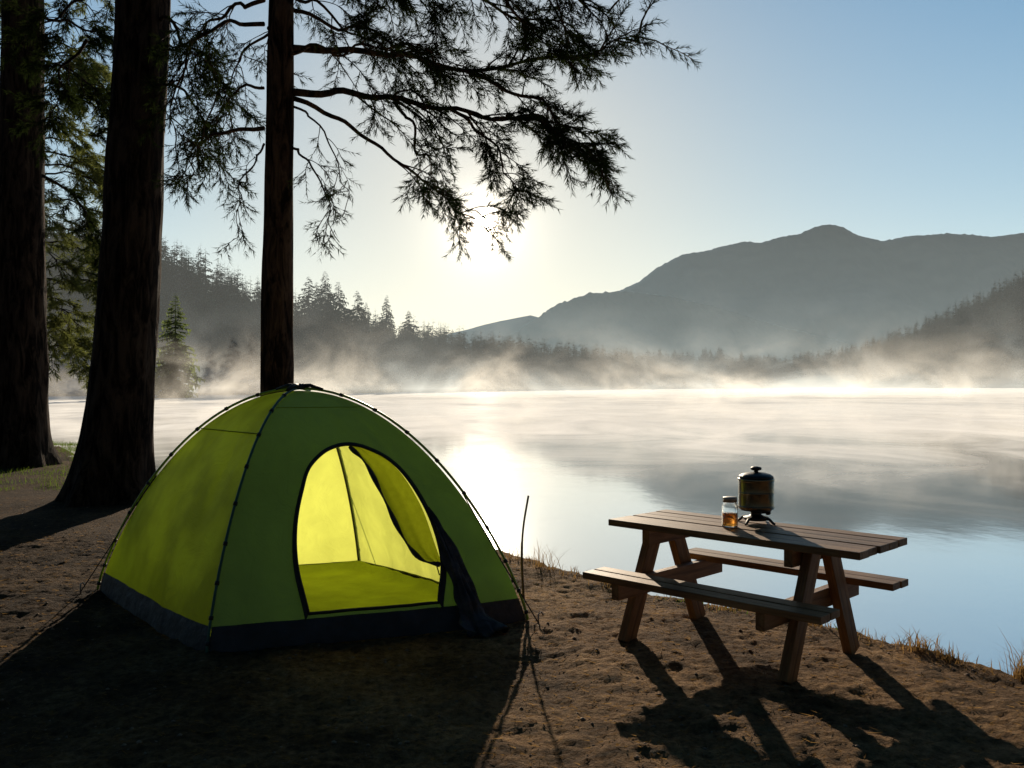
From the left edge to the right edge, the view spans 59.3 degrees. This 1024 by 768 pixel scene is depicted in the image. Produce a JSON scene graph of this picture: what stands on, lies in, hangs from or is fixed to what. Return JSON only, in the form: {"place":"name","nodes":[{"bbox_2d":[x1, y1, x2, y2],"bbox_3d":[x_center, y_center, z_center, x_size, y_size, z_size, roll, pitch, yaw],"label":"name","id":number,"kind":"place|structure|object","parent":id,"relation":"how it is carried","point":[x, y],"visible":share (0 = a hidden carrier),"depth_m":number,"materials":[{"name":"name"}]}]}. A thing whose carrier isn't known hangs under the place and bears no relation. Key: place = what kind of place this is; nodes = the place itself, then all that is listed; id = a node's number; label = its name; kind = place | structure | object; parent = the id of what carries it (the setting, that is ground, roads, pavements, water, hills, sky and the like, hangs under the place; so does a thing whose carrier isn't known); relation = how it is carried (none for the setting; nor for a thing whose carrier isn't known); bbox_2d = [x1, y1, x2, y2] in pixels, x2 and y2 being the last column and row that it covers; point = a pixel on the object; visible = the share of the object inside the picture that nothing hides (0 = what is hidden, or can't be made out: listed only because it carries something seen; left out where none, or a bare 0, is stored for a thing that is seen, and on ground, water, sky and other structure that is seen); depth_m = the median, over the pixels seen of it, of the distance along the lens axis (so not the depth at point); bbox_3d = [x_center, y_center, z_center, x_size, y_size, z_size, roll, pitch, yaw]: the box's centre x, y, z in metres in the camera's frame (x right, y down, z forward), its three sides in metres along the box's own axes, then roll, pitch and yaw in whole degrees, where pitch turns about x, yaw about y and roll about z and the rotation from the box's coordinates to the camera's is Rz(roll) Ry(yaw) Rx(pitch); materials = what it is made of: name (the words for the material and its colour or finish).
{"place":"outdoors","nodes":[
{"label":"outdoors","id":0,"kind":"place"},
{"bbox_2d":[46,266,774,395],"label":"hill","id":1,"kind":"structure","parent":0,"point":[53,393],"depth_m":237.70,"materials":[{"name":"grey"}]},
{"bbox_2d":[155,295,205,397],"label":"conifer tree","id":2,"kind":"object","parent":1,"relation":"on","point":[168,372],"visible":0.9,"depth_m":122.30,"materials":[{"name":"plant"}]},
{"bbox_2d":[156,284,212,394],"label":"conifer tree","id":3,"kind":"object","parent":1,"relation":"on","point":[202,387],"visible":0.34,"depth_m":155.72,"materials":[{"name":"plant"}]},
{"bbox_2d":[177,290,216,390],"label":"conifer tree","id":4,"kind":"object","parent":1,"relation":"on","point":[191,312],"visible":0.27,"depth_m":160.55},
{"bbox_2d":[179,309,217,393],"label":"conifer tree","id":5,"kind":"object","parent":1,"relation":"on","point":[202,374],"visible":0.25,"depth_m":158.33,"materials":[{"name":"plant"}]},
{"bbox_2d":[196,291,235,394],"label":"conifer tree","id":6,"kind":"object","parent":1,"relation":"on","point":[212,351],"visible":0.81,"depth_m":161.28,"materials":[{"name":"plant"}]},
{"bbox_2d":[220,321,245,390],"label":"conifer tree","id":7,"kind":"object","parent":1,"relation":"on","point":[237,379],"visible":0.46,"depth_m":165.51,"materials":[{"name":"plant"}]},
{"bbox_2d":[230,301,258,385],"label":"conifer tree","id":8,"kind":"object","parent":1,"relation":"on","point":[240,329],"visible":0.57,"depth_m":169.38,"materials":[{"name":"plant"}]},
{"bbox_2d":[235,334,257,386],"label":"conifer tree","id":9,"kind":"object","parent":1,"relation":"on","point":[243,353],"visible":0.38,"depth_m":169.38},
{"bbox_2d":[240,303,260,379],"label":"conifer tree","id":10,"kind":"object","parent":1,"relation":"on","point":[253,333],"visible":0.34,"depth_m":172.14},
{"bbox_2d":[255,311,260,348],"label":"conifer tree","id":11,"kind":"object","parent":1,"relation":"on","point":[259,329],"visible":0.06,"depth_m":177.78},
{"bbox_2d":[293,331,308,390],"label":"conifer tree","id":12,"kind":"object","parent":1,"relation":"on","point":[296,373],"visible":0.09,"depth_m":175.39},
{"bbox_2d":[293,297,309,383],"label":"conifer tree","id":13,"kind":"object","parent":1,"relation":"on","point":[296,351],"visible":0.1,"depth_m":175.60,"materials":[{"name":"plant"}]},
{"bbox_2d":[293,313,311,383],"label":"conifer tree","id":14,"kind":"object","parent":1,"relation":"on","point":[300,328],"visible":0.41,"depth_m":177.56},
{"bbox_2d":[45,203,560,395],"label":"forest","id":15,"kind":"object","parent":1,"relation":"on","point":[198,284],"visible":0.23,"depth_m":234.86,"materials":[{"name":"plant"}]},
{"bbox_2d":[299,302,320,386],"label":"conifer tree","id":16,"kind":"object","parent":1,"relation":"on","point":[309,334],"visible":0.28,"depth_m":180.95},
{"bbox_2d":[306,282,330,336],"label":"conifer tree","id":17,"kind":"object","parent":1,"relation":"on","point":[316,287],"visible":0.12,"depth_m":186.91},
{"bbox_2d":[294,278,349,392],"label":"conifer tree","id":18,"kind":"object","parent":1,"relation":"on","point":[313,354],"visible":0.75,"depth_m":178.94,"materials":[{"name":"plant"}]},
{"bbox_2d":[309,273,359,392],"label":"conifer tree","id":19,"kind":"object","parent":1,"relation":"on","point":[335,340],"visible":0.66,"depth_m":182.73,"materials":[{"name":"plant"}]},
{"bbox_2d":[332,282,378,391],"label":"conifer tree","id":20,"kind":"object","parent":1,"relation":"on","point":[339,305],"visible":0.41,"depth_m":191.37,"materials":[{"name":"plant"}]},
{"bbox_2d":[343,307,374,392],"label":"conifer tree","id":21,"kind":"object","parent":1,"relation":"on","point":[350,355],"visible":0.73,"depth_m":189.10,"materials":[{"name":"plant"}]},
{"bbox_2d":[350,291,384,389],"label":"conifer tree","id":22,"kind":"object","parent":1,"relation":"on","point":[360,311],"visible":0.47,"depth_m":200.46,"materials":[{"name":"plant"}]},
{"bbox_2d":[357,304,387,390],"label":"conifer tree","id":23,"kind":"object","parent":1,"relation":"on","point":[371,345],"visible":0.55,"depth_m":200.53,"materials":[{"name":"plant"}]},
{"bbox_2d":[372,320,394,388],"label":"conifer tree","id":24,"kind":"object","parent":1,"relation":"on","point":[376,329],"visible":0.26,"depth_m":205.14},
{"bbox_2d":[372,314,397,388],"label":"conifer tree","id":25,"kind":"object","parent":1,"relation":"on","point":[380,334],"visible":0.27,"depth_m":206.09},
{"bbox_2d":[368,316,402,392],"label":"conifer tree","id":26,"kind":"object","parent":1,"relation":"on","point":[387,366],"visible":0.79,"depth_m":201.00,"materials":[{"name":"plant"}]},
{"bbox_2d":[378,295,403,391],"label":"conifer tree","id":27,"kind":"object","parent":1,"relation":"on","point":[386,317],"visible":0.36,"depth_m":211.11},
{"bbox_2d":[386,315,407,381],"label":"conifer tree","id":28,"kind":"object","parent":1,"relation":"on","point":[392,340],"visible":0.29,"depth_m":212.12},
{"bbox_2d":[387,332,410,391],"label":"conifer tree","id":29,"kind":"object","parent":1,"relation":"on","point":[402,371],"visible":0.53,"depth_m":208.83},
{"bbox_2d":[399,322,420,391],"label":"conifer tree","id":30,"kind":"object","parent":1,"relation":"on","point":[411,378],"visible":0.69,"depth_m":211.42,"materials":[{"name":"plant"}]},
{"bbox_2d":[397,311,435,391],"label":"conifer tree","id":31,"kind":"object","parent":1,"relation":"on","point":[424,382],"visible":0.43,"depth_m":219.16,"materials":[{"name":"plant"}]},
{"bbox_2d":[422,322,436,357],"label":"conifer tree","id":32,"kind":"object","parent":1,"relation":"on","point":[430,333],"visible":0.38,"depth_m":236.80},
{"bbox_2d":[423,343,442,391],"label":"conifer tree","id":33,"kind":"object","parent":1,"relation":"on","point":[435,377],"visible":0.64,"depth_m":224.45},
{"bbox_2d":[430,352,442,387],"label":"conifer tree","id":34,"kind":"object","parent":1,"relation":"on","point":[436,369],"visible":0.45,"depth_m":227.37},
{"bbox_2d":[434,342,450,390],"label":"conifer tree","id":35,"kind":"object","parent":1,"relation":"on","point":[441,364],"visible":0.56,"depth_m":231.34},
{"bbox_2d":[445,329,466,390],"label":"conifer tree","id":36,"kind":"object","parent":1,"relation":"on","point":[456,370],"visible":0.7,"depth_m":240.57,"materials":[{"name":"plant"}]},
{"bbox_2d":[456,350,473,390],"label":"conifer tree","id":37,"kind":"object","parent":1,"relation":"on","point":[466,374],"visible":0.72,"depth_m":243.42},
{"bbox_2d":[471,355,485,390],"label":"conifer tree","id":38,"kind":"object","parent":1,"relation":"on","point":[479,384],"visible":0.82,"depth_m":250.90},
{"bbox_2d":[472,338,490,390],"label":"conifer tree","id":39,"kind":"object","parent":1,"relation":"on","point":[480,357],"visible":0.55,"depth_m":259.10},
{"bbox_2d":[486,340,506,388],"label":"conifer tree","id":40,"kind":"object","parent":1,"relation":"on","point":[498,364],"visible":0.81,"depth_m":265.68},
{"bbox_2d":[506,343,519,387],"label":"conifer tree","id":41,"kind":"object","parent":1,"relation":"on","point":[510,359],"visible":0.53,"depth_m":277.45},
{"bbox_2d":[511,347,524,388],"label":"conifer tree","id":42,"kind":"object","parent":1,"relation":"on","point":[515,355],"visible":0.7,"depth_m":279.53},
{"bbox_2d":[518,360,529,389],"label":"conifer tree","id":43,"kind":"object","parent":1,"relation":"on","point":[523,380],"visible":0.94,"depth_m":278.29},
{"bbox_2d":[519,348,533,387],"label":"conifer tree","id":44,"kind":"object","parent":1,"relation":"on","point":[523,358],"visible":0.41,"depth_m":286.50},
{"bbox_2d":[530,361,541,389],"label":"conifer tree","id":45,"kind":"object","parent":1,"relation":"on","point":[535,377],"visible":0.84,"depth_m":286.80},
{"bbox_2d":[536,354,552,388],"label":"conifer tree","id":46,"kind":"object","parent":1,"relation":"on","point":[544,382],"visible":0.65,"depth_m":292.11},
{"bbox_2d":[545,367,552,389],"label":"conifer tree","id":47,"kind":"object","parent":1,"relation":"on","point":[550,387],"visible":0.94,"depth_m":292.52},
{"bbox_2d":[549,366,559,389],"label":"conifer tree","id":48,"kind":"object","parent":1,"relation":"on","point":[555,382],"visible":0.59,"depth_m":295.89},
{"bbox_2d":[548,351,562,389],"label":"conifer tree","id":49,"kind":"object","parent":1,"relation":"on","point":[555,369],"visible":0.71,"depth_m":299.45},
{"bbox_2d":[562,349,573,376],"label":"conifer tree","id":50,"kind":"object","parent":1,"relation":"on","point":[570,361],"visible":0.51,"depth_m":317.65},
{"bbox_2d":[568,357,586,389],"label":"conifer tree","id":51,"kind":"object","parent":1,"relation":"on","point":[575,382],"visible":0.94,"depth_m":308.47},
{"bbox_2d":[579,355,586,380],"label":"conifer tree","id":52,"kind":"object","parent":1,"relation":"on","point":[583,363],"visible":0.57,"depth_m":324.64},
{"bbox_2d":[388,321,785,389],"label":"forest","id":53,"kind":"object","parent":1,"relation":"on","point":[690,362],"visible":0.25,"depth_m":323.88,"materials":[{"name":"plant"}]},
{"bbox_2d":[581,352,593,386],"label":"conifer tree","id":54,"kind":"object","parent":1,"relation":"on","point":[587,364],"visible":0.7,"depth_m":325.14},
{"bbox_2d":[584,367,593,388],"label":"conifer tree","id":55,"kind":"object","parent":1,"relation":"on","point":[588,381],"visible":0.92,"depth_m":320.26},
{"bbox_2d":[587,360,596,386],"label":"conifer tree","id":56,"kind":"object","parent":1,"relation":"on","point":[590,364],"visible":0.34,"depth_m":329.16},
{"bbox_2d":[591,358,597,380],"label":"conifer tree","id":57,"kind":"object","parent":1,"relation":"on","point":[595,366],"visible":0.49,"depth_m":334.68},
{"bbox_2d":[595,370,605,388],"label":"conifer tree","id":58,"kind":"object","parent":1,"relation":"on","point":[599,381],"visible":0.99,"depth_m":328.35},
{"bbox_2d":[595,362,605,388],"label":"conifer tree","id":59,"kind":"object","parent":1,"relation":"on","point":[597,371],"visible":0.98,"depth_m":329.88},
{"bbox_2d":[603,361,617,388],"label":"conifer tree","id":60,"kind":"object","parent":1,"relation":"on","point":[609,381],"visible":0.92,"depth_m":333.75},
{"bbox_2d":[610,361,619,386],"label":"conifer tree","id":61,"kind":"object","parent":1,"relation":"on","point":[614,374],"visible":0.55,"depth_m":345.89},
{"bbox_2d":[613,358,623,381],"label":"conifer tree","id":62,"kind":"object","parent":1,"relation":"on","point":[616,366],"visible":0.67,"depth_m":348.73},
{"bbox_2d":[618,370,626,388],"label":"conifer tree","id":63,"kind":"object","parent":1,"relation":"on","point":[622,384],"visible":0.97,"depth_m":345.53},
{"bbox_2d":[625,361,638,388],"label":"conifer tree","id":64,"kind":"object","parent":1,"relation":"on","point":[631,383],"visible":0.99,"depth_m":352.42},
{"bbox_2d":[624,351,642,386],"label":"conifer tree","id":65,"kind":"object","parent":1,"relation":"on","point":[633,364],"visible":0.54,"depth_m":357.39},
{"bbox_2d":[638,362,648,386],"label":"conifer tree","id":66,"kind":"object","parent":1,"relation":"on","point":[642,371],"visible":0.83,"depth_m":363.63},
{"bbox_2d":[650,361,662,388],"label":"conifer tree","id":67,"kind":"object","parent":1,"relation":"on","point":[656,380],"visible":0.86,"depth_m":372.54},
{"bbox_2d":[656,350,668,386],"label":"conifer tree","id":68,"kind":"object","parent":1,"relation":"on","point":[662,364],"visible":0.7,"depth_m":380.72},
{"bbox_2d":[664,355,670,383],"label":"conifer tree","id":69,"kind":"object","parent":1,"relation":"on","point":[666,369],"visible":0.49,"depth_m":388.68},
{"bbox_2d":[669,359,680,387],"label":"conifer tree","id":70,"kind":"object","parent":1,"relation":"on","point":[675,381],"visible":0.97,"depth_m":382.16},
{"bbox_2d":[669,350,684,386],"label":"conifer tree","id":71,"kind":"object","parent":1,"relation":"on","point":[671,367],"visible":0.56,"depth_m":389.55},
{"bbox_2d":[676,354,685,385],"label":"conifer tree","id":72,"kind":"object","parent":1,"relation":"on","point":[678,360],"visible":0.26,"depth_m":395.16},
{"bbox_2d":[678,354,690,386],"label":"conifer tree","id":73,"kind":"object","parent":1,"relation":"on","point":[685,372],"visible":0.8,"depth_m":395.58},
{"bbox_2d":[684,365,694,386],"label":"conifer tree","id":74,"kind":"object","parent":1,"relation":"on","point":[690,378],"visible":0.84,"depth_m":397.94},
{"bbox_2d":[693,359,707,387],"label":"conifer tree","id":75,"kind":"object","parent":1,"relation":"on","point":[700,381],"visible":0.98,"depth_m":401.69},
{"bbox_2d":[700,348,713,387],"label":"conifer tree","id":76,"kind":"object","parent":1,"relation":"on","point":[708,376],"visible":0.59,"depth_m":407.97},
{"bbox_2d":[702,347,717,386],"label":"conifer tree","id":77,"kind":"object","parent":1,"relation":"on","point":[707,355],"visible":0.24,"depth_m":418.25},
{"bbox_2d":[708,349,720,386],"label":"conifer tree","id":78,"kind":"object","parent":1,"relation":"on","point":[714,369],"visible":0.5,"depth_m":422.12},
{"bbox_2d":[714,346,731,385],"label":"conifer tree","id":79,"kind":"object","parent":1,"relation":"on","point":[718,363],"visible":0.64,"depth_m":428.35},
{"bbox_2d":[719,367,729,387],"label":"conifer tree","id":80,"kind":"object","parent":1,"relation":"on","point":[723,382],"visible":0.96,"depth_m":422.42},
{"bbox_2d":[720,347,732,382],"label":"conifer tree","id":81,"kind":"object","parent":1,"relation":"on","point":[728,371],"visible":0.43,"depth_m":431.58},
{"bbox_2d":[736,350,743,369],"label":"conifer tree","id":82,"kind":"object","parent":1,"relation":"on","point":[740,361],"visible":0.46,"depth_m":444.85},
{"bbox_2d":[739,363,750,385],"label":"conifer tree","id":83,"kind":"object","parent":1,"relation":"on","point":[744,375],"visible":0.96,"depth_m":438.79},
{"bbox_2d":[746,355,760,386],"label":"conifer tree","id":84,"kind":"object","parent":1,"relation":"on","point":[752,373],"visible":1,"depth_m":438.20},
{"bbox_2d":[755,356,771,387],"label":"conifer tree","id":85,"kind":"object","parent":1,"relation":"on","point":[763,376],"visible":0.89,"depth_m":441.43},
{"bbox_2d":[766,354,775,386],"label":"conifer tree","id":86,"kind":"object","parent":1,"relation":"on","point":[770,369],"visible":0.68,"depth_m":450.73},
{"bbox_2d":[773,362,788,387],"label":"conifer tree","id":87,"kind":"object","parent":1,"relation":"on","point":[779,381],"visible":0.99,"depth_m":447.67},
{"bbox_2d":[777,359,789,387],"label":"conifer tree","id":88,"kind":"object","parent":1,"relation":"on","point":[783,371],"visible":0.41,"depth_m":452.93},
{"bbox_2d":[425,315,537,349],"bbox_3d":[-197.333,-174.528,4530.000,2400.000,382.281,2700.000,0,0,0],"label":"distant hill","id":89,"kind":"structure","parent":0,"point":[505,328],"depth_m":4558.40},
{"bbox_2d":[0,446,1023,767],"bbox_3d":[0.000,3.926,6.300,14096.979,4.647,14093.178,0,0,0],"label":"ground","id":90,"kind":"structure","parent":0,"point":[372,690],"depth_m":4.84,"materials":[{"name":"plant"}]},
{"bbox_2d":[0,0,114,467],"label":"pine tree","id":91,"kind":"object","parent":90,"relation":"on","point":[26,441],"visible":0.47,"depth_m":17.94,"materials":[{"name":"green plant"}]},
{"bbox_2d":[0,0,114,398],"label":"pine tree","id":92,"kind":"object","parent":90,"relation":"on","point":[66,340],"visible":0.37,"depth_m":22.63,"materials":[{"name":"green plant"}]},
{"bbox_2d":[0,0,265,506],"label":"pine tree","id":93,"kind":"object","parent":90,"relation":"on","point":[113,462],"visible":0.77,"depth_m":12.48,"materials":[{"name":"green plant"}]},
{"bbox_2d":[80,383,543,652],"bbox_3d":[-1.447,0.862,6.645,2.808,1.736,2.870,0,0,-33],"label":"dome tent","id":94,"kind":"object","parent":90,"relation":"on","point":[290,516],"visible":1,"depth_m":6.23,"materials":[{"name":"green fabric"}]},
{"bbox_2d":[211,391,517,628],"bbox_3d":[-0.898,0.776,6.101,1.890,1.451,1.179,0,0,0],"label":"door panel","id":95,"kind":"structure","parent":94,"relation":"in","point":[257,584],"depth_m":6.08,"materials":[{"name":"green fabric"}]},
{"bbox_2d":[348,446,439,566],"bbox_3d":[-0.808,0.835,6.193,0.667,0.816,0.262,0,0,0],"label":"door mesh","id":96,"kind":"structure","parent":94,"relation":"in","point":[405,511],"depth_m":6.21,"materials":[{"name":"fabric"}]},
{"bbox_2d":[136,0,707,395],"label":"pine tree","id":97,"kind":"object","parent":90,"relation":"on","point":[277,345],"visible":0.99,"depth_m":11.09,"materials":[{"name":"green plant"}]},
{"bbox_2d":[0,439,861,637],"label":"grass","id":98,"kind":"structure","parent":90,"relation":"on","point":[69,444],"depth_m":16.49,"materials":[{"name":"plant"}]},
{"bbox_2d":[1,507,1008,767],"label":"pebbles","id":99,"kind":"object","parent":90,"relation":"on","point":[455,701],"visible":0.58,"depth_m":4.77,"materials":[{"name":"stone"}]},
{"bbox_2d":[521,495,528,598],"bbox_3d":[0.099,1.300,6.850,0.068,0.902,0.019,0,0,0],"label":"stick","id":100,"kind":"object","parent":90,"relation":"on","point":[522,573],"visible":0.9,"depth_m":6.84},
{"bbox_2d":[583,509,907,683],"bbox_3d":[1.470,1.291,5.625,1.714,0.785,1.245,0,0,44],"label":"picnic table","id":101,"kind":"object","parent":90,"relation":"on","point":[806,549],"visible":0.97,"depth_m":5.45,"materials":[{"name":"brown wood"}]},
{"bbox_2d":[722,496,737,527],"bbox_3d":[1.372,0.804,5.668,0.100,0.187,0.100,0,0,0],"label":"glass jar","id":102,"kind":"object","parent":101,"relation":"on","point":[729,512],"visible":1,"depth_m":5.63,"materials":[{"name":"clear"}]},
{"bbox_2d":[738,466,775,524],"bbox_3d":[1.576,0.715,5.811,0.231,0.368,0.231,0,0,-4],"label":"camping stove","id":103,"kind":"object","parent":101,"relation":"on","point":[756,493],"visible":0.98,"depth_m":5.73,"materials":[{"name":"black metal"}]},
{"bbox_2d":[493,527,1023,680],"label":"grass","id":104,"kind":"structure","parent":90,"relation":"on","point":[1018,673],"depth_m":5.71,"materials":[{"name":"plant"}]},
{"bbox_2d":[0,0,1023,337],"label":"sky","id":105,"kind":"structure","parent":0,"point":[881,120],"materials":[{"name":"blue"}]},
{"bbox_2d":[48,387,1023,674],"bbox_3d":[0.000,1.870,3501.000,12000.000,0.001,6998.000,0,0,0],"label":"water","id":106,"kind":"structure","parent":0,"point":[934,477],"depth_m":19.46,"materials":[{"name":"liquid"}]},
{"bbox_2d":[497,291,863,366],"bbox_3d":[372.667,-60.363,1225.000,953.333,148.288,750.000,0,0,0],"label":"foothill","id":107,"kind":"structure","parent":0,"point":[639,322],"depth_m":1171.69,"materials":[{"name":"stone"}]},
{"bbox_2d":[783,386,845,389],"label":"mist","id":108,"kind":"structure","parent":0,"point":[814,388],"depth_m":126.00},
{"bbox_2d":[620,224,1023,345],"bbox_3d":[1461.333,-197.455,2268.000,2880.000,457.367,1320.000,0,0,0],"label":"mountain","id":109,"kind":"structure","parent":0,"point":[835,282],"depth_m":2191.83,"materials":[{"name":"stone"}]},
{"bbox_2d":[787,296,1023,387],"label":"hill","id":110,"kind":"structure","parent":0,"point":[1004,380],"depth_m":464.54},
{"bbox_2d":[766,270,1023,387],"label":"forest","id":111,"kind":"object","parent":110,"relation":"on","point":[878,360],"visible":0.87,"depth_m":494.87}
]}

